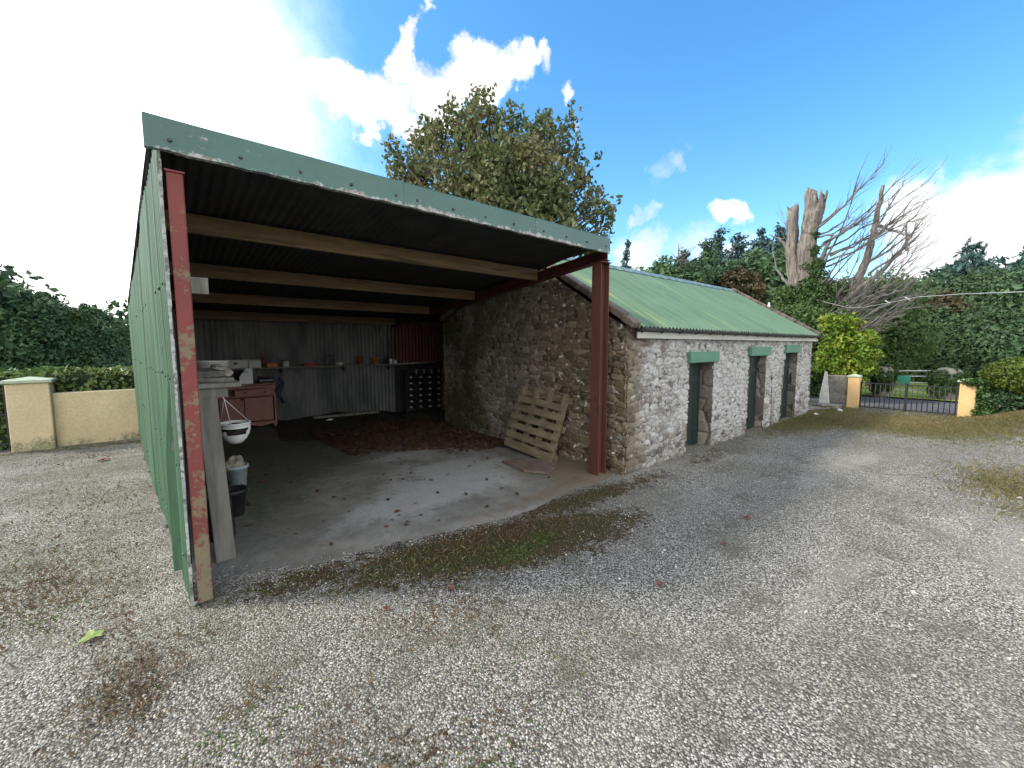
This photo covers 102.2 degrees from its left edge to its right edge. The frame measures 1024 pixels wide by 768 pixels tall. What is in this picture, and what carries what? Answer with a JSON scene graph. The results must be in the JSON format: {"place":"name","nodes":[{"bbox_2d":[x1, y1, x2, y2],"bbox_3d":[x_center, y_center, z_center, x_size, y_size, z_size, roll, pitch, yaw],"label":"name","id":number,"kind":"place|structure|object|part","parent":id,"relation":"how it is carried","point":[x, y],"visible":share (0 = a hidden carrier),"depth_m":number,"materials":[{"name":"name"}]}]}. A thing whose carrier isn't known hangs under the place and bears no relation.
{"place":"outdoors","nodes":[
{"label":"outdoors","id":0,"kind":"place"},
{"bbox_2d":[0,417,818,712],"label":"green grass","id":1,"kind":"structure","parent":0,"point":[406,569],"depth_m":3.31,"materials":[{"name":"green plant"}]},
{"bbox_2d":[0,395,1023,767],"bbox_3d":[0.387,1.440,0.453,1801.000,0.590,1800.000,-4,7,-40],"label":"ground","id":2,"kind":"structure","parent":0,"point":[838,451],"depth_m":2.58,"materials":[{"name":"grey gravel"}]},
{"bbox_2d":[0,376,57,452],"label":"gate pier","id":3,"kind":"structure","parent":2,"relation":"on","point":[30,412],"depth_m":6.97,"materials":[{"name":"paint"}]},
{"bbox_2d":[0,384,10,448],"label":"side gate","id":4,"kind":"structure","parent":3,"relation":"attached to","point":[6,416],"depth_m":6.97,"materials":[{"name":"black metal"}]},
{"bbox_2d":[0,261,58,371],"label":"broadleaf tree","id":5,"kind":"object","parent":2,"relation":"on","point":[14,288],"visible":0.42,"depth_m":14.55,"materials":[{"name":"green plant"}]},
{"bbox_2d":[0,284,91,371],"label":"broadleaf tree","id":6,"kind":"object","parent":2,"relation":"on","point":[46,354],"visible":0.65,"depth_m":14.85,"materials":[{"name":"green plant"}]},
{"bbox_2d":[23,297,101,367],"bbox_3d":[-18.066,-1.208,16.342,4.005,4.681,3.537,2,6,21],"label":"broadleaf tree","id":7,"kind":"object","parent":2,"relation":"on","point":[69,311],"visible":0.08,"depth_m":16.22,"materials":[{"name":"green plant"}]},
{"bbox_2d":[0,364,134,450],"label":"hedge","id":8,"kind":"object","parent":2,"relation":"on","point":[74,378],"visible":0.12,"depth_m":7.61,"materials":[{"name":"green plant"}]},
{"bbox_2d":[68,630,103,647],"bbox_3d":[-2.542,1.518,2.476,0.136,0.025,0.114,-2,6,-21],"label":"maple leaf","id":9,"kind":"object","parent":2,"relation":"on","point":[90,634],"visible":1,"depth_m":2.50,"materials":[{"name":"plant"}]},
{"bbox_2d":[43,302,132,368],"bbox_3d":[-17.263,-1.140,17.074,3.768,4.508,4.046,-4,7,-40],"label":"broadleaf tree","id":10,"kind":"object","parent":2,"relation":"on","point":[107,338],"visible":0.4,"depth_m":16.90,"materials":[{"name":"green plant"}]},
{"bbox_2d":[52,389,139,446],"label":"garden wall","id":11,"kind":"structure","parent":2,"relation":"on","point":[85,417],"depth_m":7.54,"materials":[{"name":"beige paint"}]},
{"bbox_2d":[104,298,128,326],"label":"broadleaf tree","id":12,"kind":"object","parent":2,"relation":"on","point":[120,314],"visible":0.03,"depth_m":21.57,"materials":[{"name":"green plant"}]},
{"bbox_2d":[107,324,131,367],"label":"broadleaf tree","id":13,"kind":"object","parent":2,"relation":"on","point":[129,345],"visible":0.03,"depth_m":18.04,"materials":[{"name":"green plant"}]},
{"bbox_2d":[0,447,590,767],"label":"dried weeds","id":14,"kind":"object","parent":2,"relation":"on","point":[170,710],"visible":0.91,"depth_m":2.40,"materials":[{"name":"brown plant"}]},
{"bbox_2d":[0,511,681,767],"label":"weeds","id":15,"kind":"object","parent":2,"relation":"on","point":[297,708],"visible":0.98,"depth_m":2.41,"materials":[{"name":"green plant"}]},
{"bbox_2d":[127,111,611,606],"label":"open shed","id":16,"kind":"structure","parent":2,"relation":"on","point":[244,249],"depth_m":4.75,"materials":[{"name":"green metal"}]},
{"bbox_2d":[179,361,434,373],"bbox_3d":[-4.402,-0.355,9.349,5.901,0.182,0.250,-4,7,-40],"label":"wall shelf","id":17,"kind":"object","parent":16,"relation":"attached to","point":[343,368],"depth_m":9.48,"materials":[{"name":"grey wood"}]},
{"bbox_2d":[227,359,247,368],"bbox_3d":[-5.557,-0.400,8.289,0.420,0.170,0.206,-4,7,-40],"label":"white box","id":18,"kind":"object","parent":17,"relation":"on","point":[233,364],"visible":0.85,"depth_m":8.23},
{"bbox_2d":[248,359,260,367],"bbox_3d":[-5.312,-0.418,8.509,0.235,0.165,0.200,-4,7,-40],"label":"white box","id":19,"kind":"object","parent":17,"relation":"on","point":[254,363],"visible":0.81,"depth_m":8.44,"materials":[{"name":"grey metal"}]},
{"bbox_2d":[263,354,265,366],"bbox_3d":[-5.193,-0.488,8.670,0.074,0.274,0.050,0,5,5],"label":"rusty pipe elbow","id":20,"kind":"object","parent":17,"relation":"on","point":[264,361],"visible":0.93,"depth_m":8.65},
{"bbox_2d":[266,362,277,366],"bbox_3d":[-5.067,-0.403,8.702,0.200,0.098,0.140,-4,7,-40],"label":"clay tray","id":21,"kind":"object","parent":17,"relation":"on","point":[272,364],"visible":0.99,"depth_m":8.65,"materials":[{"name":"ceramic"}]},
{"bbox_2d":[282,360,288,366],"bbox_3d":[-4.860,-0.444,8.872,0.136,0.148,0.136,-4,7,-40],"label":"paint tin","id":22,"kind":"object","parent":17,"relation":"on","point":[285,363],"visible":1,"depth_m":8.82,"materials":[{"name":"grey metal"}]},
{"bbox_2d":[302,362,316,365],"bbox_3d":[-4.499,-0.438,9.175,0.280,0.074,0.160,-4,7,-40],"label":"red tray","id":23,"kind":"object","parent":17,"relation":"on","point":[310,364],"visible":0.99,"depth_m":9.12,"materials":[{"name":"plastic"}]},
{"bbox_2d":[324,355,333,365],"bbox_3d":[-4.194,-0.547,9.472,0.220,0.240,0.020,-4,7,-40],"label":"wooden frame","id":24,"kind":"object","parent":17,"relation":"on","point":[328,355],"visible":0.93,"depth_m":9.47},
{"bbox_2d":[358,356,362,364],"bbox_3d":[-3.636,-0.573,9.911,0.130,0.210,0.130,-4,7,-40],"label":"rusty can","id":25,"kind":"object","parent":17,"relation":"on","point":[360,360],"visible":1,"depth_m":9.86,"materials":[{"name":"metal"}]},
{"bbox_2d":[371,358,380,363],"bbox_3d":[-3.339,-0.564,10.134,0.220,0.150,0.217,-4,7,-40],"label":"clay pot","id":26,"kind":"object","parent":17,"relation":"on","point":[375,360],"visible":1,"depth_m":10.06,"materials":[{"name":"ceramic"}]},
{"bbox_2d":[385,354,388,363],"bbox_3d":[-3.129,-0.623,10.331,0.090,0.230,0.090,-4,7,-40],"label":"dark bottle","id":27,"kind":"object","parent":17,"relation":"on","point":[386,359],"visible":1,"depth_m":10.30,"materials":[{"name":"black glass"}]},
{"bbox_2d":[0,440,745,767],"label":"dry stalks","id":28,"kind":"object","parent":2,"relation":"on","point":[158,717],"visible":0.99,"depth_m":2.35,"materials":[{"name":"brown plant"}]},
{"bbox_2d":[138,408,612,582],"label":"shed floor","id":29,"kind":"structure","parent":2,"relation":"on","point":[271,515],"depth_m":4.93,"materials":[{"name":"concrete"}]},
{"bbox_2d":[179,372,240,562],"bbox_3d":[-3.027,0.653,4.132,0.360,1.466,2.160,-4,7,-40],"label":"workbench","id":30,"kind":"object","parent":29,"relation":"on","point":[217,491],"visible":0.53,"depth_m":3.31,"materials":[{"name":"grey wood"}]},
{"bbox_2d":[180,368,233,381],"bbox_3d":[-2.693,-0.083,3.629,0.342,0.094,0.729,-4,7,-40],"label":"board stack","id":31,"kind":"object","parent":30,"relation":"on","point":[209,375],"visible":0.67,"depth_m":3.44,"materials":[{"name":"grey wood"}]},
{"bbox_2d":[197,360,228,367],"bbox_3d":[-3.309,-0.189,4.534,0.360,0.135,0.360,-4,7,-40],"label":"box","id":32,"kind":"object","parent":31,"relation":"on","point":[204,363],"visible":0.34,"depth_m":4.40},
{"bbox_2d":[210,364,233,375],"bbox_3d":[-2.893,-0.139,4.051,0.248,0.122,0.397,-4,7,-40],"label":"sack","id":33,"kind":"object","parent":30,"relation":"on","point":[229,372],"visible":0.35,"depth_m":4.01,"materials":[{"name":"beige fabric"}]},
{"bbox_2d":[220,397,250,443],"bbox_3d":[-2.788,0.294,4.150,0.285,0.680,0.606,-4,6,-35],"label":"hanging basket","id":34,"kind":"object","parent":30,"relation":"hanging from","point":[235,431],"visible":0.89,"depth_m":4.22,"materials":[{"name":"white plastic"}]},
{"bbox_2d":[207,495,235,541],"bbox_3d":[-2.710,1.161,3.790,0.283,0.508,0.465,-4,7,-40],"label":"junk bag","id":35,"kind":"object","parent":29,"relation":"on","point":[210,527],"visible":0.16,"depth_m":3.69,"materials":[{"name":"black plastic"}]},
{"bbox_2d":[226,462,249,485],"bbox_3d":[-3.393,1.132,5.104,0.268,0.270,0.247,-4,7,-40],"label":"bucket","id":36,"kind":"object","parent":29,"relation":"on","point":[236,475],"visible":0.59,"depth_m":5.02,"materials":[{"name":"grey plastic"}]},
{"bbox_2d":[225,455,244,468],"bbox_3d":[-3.425,0.953,5.065,0.253,0.173,0.233,-4,7,-40],"label":"sack","id":37,"kind":"object","parent":36,"relation":"in","point":[235,461],"visible":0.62,"depth_m":5.03,"materials":[{"name":"beige fabric"}]},
{"bbox_2d":[228,485,248,517],"bbox_3d":[-2.900,1.221,4.283,0.298,0.270,0.277,-4,7,-40],"label":"bucket","id":38,"kind":"object","parent":29,"relation":"on","point":[237,493],"visible":0.56,"depth_m":4.25,"materials":[{"name":"black plastic"}]},
{"bbox_2d":[217,382,276,425],"bbox_3d":[-5.365,0.451,8.342,1.050,0.915,0.597,-4,7,-40],"label":"dresser","id":39,"kind":"object","parent":29,"relation":"on","point":[255,403],"visible":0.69,"depth_m":8.31,"materials":[{"name":"red paint"}]},
{"bbox_3d":[-5.490,0.534,8.060,0.340,0.470,0.042,-4,7,-40],"label":"door","id":40,"kind":"part","parent":39,"relation":"part of","materials":[{"name":"red paint"}]},
{"bbox_2d":[229,373,237,380],"bbox_3d":[-5.656,-0.126,8.261,0.330,0.270,0.240,-4,7,-40],"label":"dark bag","id":41,"kind":"object","parent":39,"relation":"on","point":[235,376],"visible":0.09,"depth_m":8.25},
{"bbox_2d":[238,368,252,383],"bbox_3d":[-5.348,-0.154,8.288,0.230,0.320,0.169,-4,7,-40],"label":"plastic canister","id":42,"kind":"object","parent":39,"relation":"on","point":[245,376],"visible":0.97,"depth_m":8.24,"materials":[{"name":"white plastic"}]},
{"bbox_3d":[-5.117,0.505,8.370,0.490,0.470,0.042,-4,7,-40],"label":"door","id":43,"kind":"part","parent":39,"relation":"part of","materials":[{"name":"red paint"}]},
{"bbox_2d":[257,377,273,382],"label":"folded trays","id":44,"kind":"object","parent":39,"relation":"on","point":[266,380],"visible":1,"depth_m":8.46,"materials":[{"name":"black plastic"}]},
{"bbox_2d":[275,377,284,403],"bbox_3d":[-4.814,0.141,8.563,0.192,0.569,0.111,-4,7,-40],"label":"hose coil","id":45,"kind":"object","parent":39,"relation":"hanging from","point":[278,394],"visible":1,"depth_m":8.54,"materials":[{"name":"blue plastic"}]},
{"bbox_2d":[269,410,430,441],"bbox_3d":[-3.346,0.871,8.584,3.700,0.230,2.900,-4,7,-40],"label":"soil heap","id":46,"kind":"object","parent":29,"relation":"on","point":[287,431],"visible":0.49,"depth_m":8.76,"materials":[{"name":"brown soil"}]},
{"bbox_2d":[313,411,378,418],"bbox_3d":[-3.763,0.698,9.462,0.090,0.095,1.501,5,7,44],"label":"timber length","id":47,"kind":"object","parent":46,"relation":"on","point":[340,415],"visible":1,"depth_m":9.38,"materials":[{"name":"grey wood"}]},
{"bbox_2d":[228,414,549,563],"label":"leaf litter","id":48,"kind":"object","parent":29,"relation":"on","point":[397,429],"visible":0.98,"depth_m":7.71,"materials":[{"name":"brown plant"}]},
{"bbox_2d":[404,367,444,413],"bbox_3d":[-2.297,0.164,10.877,1.115,1.160,0.128,-4,7,-40],"label":"slatted rack","id":49,"kind":"object","parent":29,"relation":"on","point":[424,389],"visible":0.99,"depth_m":10.84,"materials":[{"name":"metal"}]},
{"bbox_2d":[502,458,556,473],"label":"floor slab","id":50,"kind":"structure","parent":29,"relation":"on","point":[535,465],"depth_m":5.93,"materials":[{"name":"brown stone"}]},
{"bbox_2d":[504,386,573,462],"bbox_3d":[0.388,0.599,6.613,0.420,1.056,1.243,-4,6,-36],"label":"pallet","id":51,"kind":"object","parent":29,"relation":"on","point":[543,423],"visible":0.99,"depth_m":6.49,"materials":[{"name":"brown wood"}]},
{"bbox_2d":[380,82,622,257],"bbox_3d":[-0.560,-4.905,14.223,7.712,11.281,5.812,-1,5,-9],"label":"sycamore tree","id":52,"kind":"object","parent":2,"relation":"on","point":[498,181],"visible":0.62,"depth_m":13.08,"materials":[{"name":"green plant"}]},
{"bbox_2d":[439,257,822,475],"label":"stone outbuilding","id":53,"kind":"structure","parent":2,"relation":"on","point":[691,362],"depth_m":7.20,"materials":[{"name":"grey stone"}]},
{"bbox_2d":[686,363,700,444],"bbox_3d":[2.954,0.358,7.140,0.784,1.440,0.048,-3,6,-26],"label":"door","id":54,"kind":"structure","parent":53,"relation":"in","point":[694,376],"depth_m":7.24,"materials":[{"name":"green wood"}]},
{"bbox_2d":[746,356,757,428],"bbox_3d":[4.874,0.190,8.553,0.794,1.510,0.048,-4,7,-38],"label":"door","id":55,"kind":"structure","parent":53,"relation":"in","point":[753,359],"depth_m":8.67,"materials":[{"name":"green wood"}]},
{"bbox_2d":[780,353,789,417],"bbox_3d":[6.383,0.051,9.804,0.824,1.550,0.048,-4,7,-38],"label":"door","id":56,"kind":"structure","parent":53,"relation":"in","point":[786,362],"depth_m":9.95,"materials":[{"name":"green wood"}]},
{"bbox_2d":[656,243,703,268],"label":"bare tree","id":57,"kind":"object","parent":2,"relation":"on","point":[678,259],"visible":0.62,"depth_m":27.98,"materials":[{"name":"grey wood"}]},
{"bbox_2d":[808,404,829,410],"bbox_3d":[8.260,0.647,11.364,0.701,0.117,0.451,-1,5,-11],"label":"stone slab","id":58,"kind":"object","parent":2,"relation":"on","point":[810,407],"depth_m":11.15,"materials":[{"name":"grey stone"}]},
{"bbox_2d":[813,403,833,406],"bbox_3d":[8.509,0.573,11.291,0.400,0.068,0.301,-1,5,-11],"label":"stone slab","id":59,"kind":"object","parent":58,"relation":"on","point":[822,404],"depth_m":11.17,"materials":[{"name":"grey stone"}]},
{"bbox_2d":[819,371,828,402],"bbox_3d":[8.963,0.140,11.841,0.150,1.020,0.260,-4,7,-40],"label":"pointed stone","id":60,"kind":"object","parent":2,"relation":"on","point":[824,395],"visible":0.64,"depth_m":11.80,"materials":[{"name":"stone"}]},
{"bbox_2d":[766,281,887,397],"bbox_3d":[10.720,-1.559,14.643,4.240,4.371,3.569,-4,7,-40],"label":"ivy thicket","id":61,"kind":"object","parent":2,"relation":"on","point":[778,299],"visible":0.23,"depth_m":14.11,"materials":[{"name":"green plant"}]},
{"bbox_2d":[827,403,841,409],"bbox_3d":[8.772,0.618,11.450,0.501,0.127,0.502,-4,7,-40],"label":"stone slab","id":62,"kind":"object","parent":2,"relation":"on","point":[835,406],"depth_m":11.19,"materials":[{"name":"grey stone"}]},
{"bbox_2d":[828,375,848,403],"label":"block wall","id":63,"kind":"structure","parent":2,"relation":"on","point":[837,385],"depth_m":11.80,"materials":[{"name":"concrete"}]},
{"bbox_2d":[811,311,886,383],"bbox_3d":[10.395,-0.731,12.835,1.456,3.079,1.836,-4,7,-40],"label":"lime shrub","id":64,"kind":"object","parent":2,"relation":"on","point":[862,357],"visible":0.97,"depth_m":12.60,"materials":[{"name":"green plant"}]},
{"bbox_2d":[846,374,862,408],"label":"gate pier","id":65,"kind":"structure","parent":2,"relation":"on","point":[853,390],"depth_m":11.47,"materials":[{"name":"paint"}]},
{"bbox_2d":[859,381,906,410],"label":"iron gate","id":66,"kind":"structure","parent":65,"relation":"attached to","point":[905,384],"depth_m":11.08,"materials":[{"name":"black metal"}]},
{"bbox_2d":[769,134,947,395],"bbox_3d":[11.400,-3.490,13.684,3.563,8.510,5.747,1,5,10],"label":"dead tree","id":67,"kind":"object","parent":2,"relation":"on","point":[805,265],"visible":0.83,"depth_m":13.70,"materials":[{"name":"grey wood"}]},
{"bbox_2d":[790,291,1023,307],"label":"overhead cable","id":68,"kind":"object","parent":67,"relation":"attached to","point":[924,296],"visible":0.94,"depth_m":9.35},
{"bbox_2d":[869,363,900,397],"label":"stone pier","id":69,"kind":"structure","parent":2,"relation":"on","point":[886,374],"depth_m":13.79,"materials":[{"name":"grey stone"}]},
{"bbox_2d":[862,370,932,390],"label":"field gate","id":70,"kind":"structure","parent":69,"relation":"attached to","point":[910,382],"depth_m":13.67,"materials":[{"name":"metal"}]},
{"bbox_2d":[897,376,910,383],"bbox_3d":[12.874,-0.138,13.574,0.030,0.260,0.320,-4,7,-40],"label":"green sign","id":71,"kind":"object","parent":70,"relation":"attached to","point":[903,379],"visible":1,"depth_m":13.57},
{"bbox_2d":[953,376,997,416],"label":"gate pier","id":72,"kind":"structure","parent":2,"relation":"on","point":[972,401],"depth_m":9.75,"materials":[{"name":"paint"}]},
{"bbox_2d":[905,383,958,415],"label":"iron gate","id":73,"kind":"structure","parent":72,"relation":"attached to","point":[908,385],"depth_m":10.39,"materials":[{"name":"black metal"}]},
{"bbox_2d":[977,356,1023,394],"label":"hedge","id":74,"kind":"object","parent":2,"relation":"on","point":[1011,370],"visible":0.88,"depth_m":9.49,"materials":[{"name":"green plant"}]},
{"bbox_2d":[982,385,1023,412],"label":"undergrowth","id":75,"kind":"object","parent":2,"relation":"on","point":[1011,400],"visible":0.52,"depth_m":9.53,"materials":[{"name":"green plant"}]},
{"bbox_2d":[1005,245,1023,274],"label":"conifer tree","id":76,"kind":"object","parent":2,"relation":"on","point":[1021,260],"depth_m":23.50,"materials":[{"name":"green plant"}]},
{"bbox_2d":[0,0,1023,318],"label":"sky","id":77,"kind":"structure","parent":0,"point":[704,116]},
{"bbox_2d":[809,395,957,413],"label":"road","id":78,"kind":"structure","parent":0,"point":[924,405],"depth_m":12.21,"materials":[{"name":"grey asphalt"}]},
{"bbox_2d":[753,400,1023,527],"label":"dry grass","id":79,"kind":"structure","parent":0,"point":[829,416],"depth_m":8.53,"materials":[{"name":"green plant"}]},
{"bbox_2d":[862,379,957,400],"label":"lawn","id":80,"kind":"structure","parent":0,"point":[925,395],"depth_m":14.80,"materials":[{"name":"green plant"}]},
{"bbox_2d":[620,239,631,268],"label":"conifer tree","id":81,"kind":"object","parent":80,"relation":"on","point":[626,258],"visible":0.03,"depth_m":37.51,"materials":[{"name":"green plant"}]},
{"bbox_2d":[674,247,696,266],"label":"conifer tree","id":82,"kind":"object","parent":80,"relation":"on","point":[688,254],"depth_m":28.75,"materials":[{"name":"green plant"}]},
{"bbox_2d":[631,255,741,288],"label":"evergreen tree","id":83,"kind":"object","parent":80,"relation":"on","point":[704,272],"visible":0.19,"depth_m":26.26,"materials":[{"name":"green plant"}]},
{"bbox_2d":[697,240,719,266],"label":"conifer tree","id":84,"kind":"object","parent":80,"relation":"on","point":[706,253],"depth_m":28.87,"materials":[{"name":"green plant"}]},
{"bbox_2d":[698,225,734,268],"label":"conifer tree","id":85,"kind":"object","parent":80,"relation":"on","point":[719,238],"visible":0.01,"depth_m":32.19,"materials":[{"name":"green plant"}]},
{"bbox_2d":[724,232,751,259],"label":"conifer tree","id":86,"kind":"object","parent":80,"relation":"on","point":[738,248],"visible":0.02,"depth_m":32.41,"materials":[{"name":"green plant"}]},
{"bbox_2d":[711,265,772,302],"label":"brown tree","id":87,"kind":"object","parent":80,"relation":"on","point":[745,282],"visible":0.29,"depth_m":25.18,"materials":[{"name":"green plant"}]},
{"bbox_2d":[739,238,767,259],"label":"conifer tree","id":88,"kind":"object","parent":80,"relation":"on","point":[756,243],"visible":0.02,"depth_m":30.44,"materials":[{"name":"green plant"}]},
{"bbox_2d":[756,227,773,249],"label":"conifer tree","id":89,"kind":"object","parent":80,"relation":"on","point":[765,242],"depth_m":31.72,"materials":[{"name":"green plant"}]},
{"bbox_2d":[725,248,819,307],"bbox_3d":[16.349,-4.918,26.920,7.378,8.751,7.048,1,5,16],"label":"evergreen tree","id":90,"kind":"object","parent":80,"relation":"on","point":[764,266],"visible":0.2,"depth_m":26.68,"materials":[{"name":"green plant"}]},
{"bbox_2d":[760,222,786,259],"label":"conifer tree","id":91,"kind":"object","parent":80,"relation":"on","point":[777,243],"visible":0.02,"depth_m":30.24,"materials":[{"name":"green plant"}]},
{"bbox_2d":[834,268,961,385],"bbox_3d":[15.007,-2.114,16.740,4.234,5.059,4.324,-4,7,-40],"label":"green tree","id":92,"kind":"object","parent":80,"relation":"on","point":[900,337],"visible":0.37,"depth_m":15.67,"materials":[{"name":"green plant"}]},
{"bbox_2d":[910,276,932,305],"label":"wood tree","id":93,"kind":"object","parent":80,"relation":"on","point":[923,287],"depth_m":21.43,"materials":[{"name":"green plant"}]},
{"bbox_2d":[885,302,976,381],"bbox_3d":[19.689,-1.155,19.380,5.944,5.474,5.185,-1,5,-7],"label":"wood tree","id":94,"kind":"object","parent":80,"relation":"on","point":[935,318],"visible":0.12,"depth_m":18.30,"materials":[{"name":"green plant"}]},
{"bbox_2d":[902,268,983,305],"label":"wood tree","id":95,"kind":"object","parent":80,"relation":"on","point":[939,280],"visible":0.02,"depth_m":20.91,"materials":[{"name":"green plant"}]},
{"bbox_2d":[921,290,976,322],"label":"russet tree","id":96,"kind":"object","parent":80,"relation":"on","point":[949,300],"visible":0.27,"depth_m":19.18,"materials":[{"name":"brown plant"}]},
{"bbox_2d":[925,364,973,401],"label":"stone pier","id":97,"kind":"structure","parent":80,"relation":"on","point":[945,375],"depth_m":12.84,"materials":[{"name":"stone"}]},
{"bbox_2d":[899,298,1023,380],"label":"wood tree","id":98,"kind":"object","parent":80,"relation":"on","point":[982,318],"visible":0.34,"depth_m":17.35,"materials":[{"name":"green plant"}]},
{"bbox_2d":[911,236,1017,283],"bbox_3d":[26.410,-4.427,24.101,6.350,8.204,8.538,1,5,12],"label":"conifer tree","id":99,"kind":"object","parent":80,"relation":"on","point":[963,264],"visible":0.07,"depth_m":23.43,"materials":[{"name":"green plant"}]},
{"bbox_2d":[922,262,1023,310],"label":"wood tree","id":100,"kind":"object","parent":80,"relation":"on","point":[979,275],"visible":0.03,"depth_m":19.80,"materials":[{"name":"green plant"}]},
{"bbox_2d":[945,310,1023,381],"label":"wood tree","id":101,"kind":"object","parent":80,"relation":"on","point":[1015,345],"visible":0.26,"depth_m":16.70,"materials":[{"name":"green plant"}]},
{"bbox_2d":[960,262,1023,312],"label":"wood tree","id":102,"kind":"object","parent":80,"relation":"on","point":[1005,285],"visible":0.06,"depth_m":18.96,"materials":[{"name":"green plant"}]},
{"bbox_2d":[965,280,1023,316],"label":"wood tree","id":103,"kind":"object","parent":80,"relation":"on","point":[1010,303],"visible":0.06,"depth_m":18.33,"materials":[{"name":"green plant"}]},
{"bbox_2d":[997,285,1023,310],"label":"wood tree","id":104,"kind":"object","parent":80,"relation":"on","point":[1007,301],"visible":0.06,"depth_m":18.41,"materials":[{"name":"green plant"}]}
]}

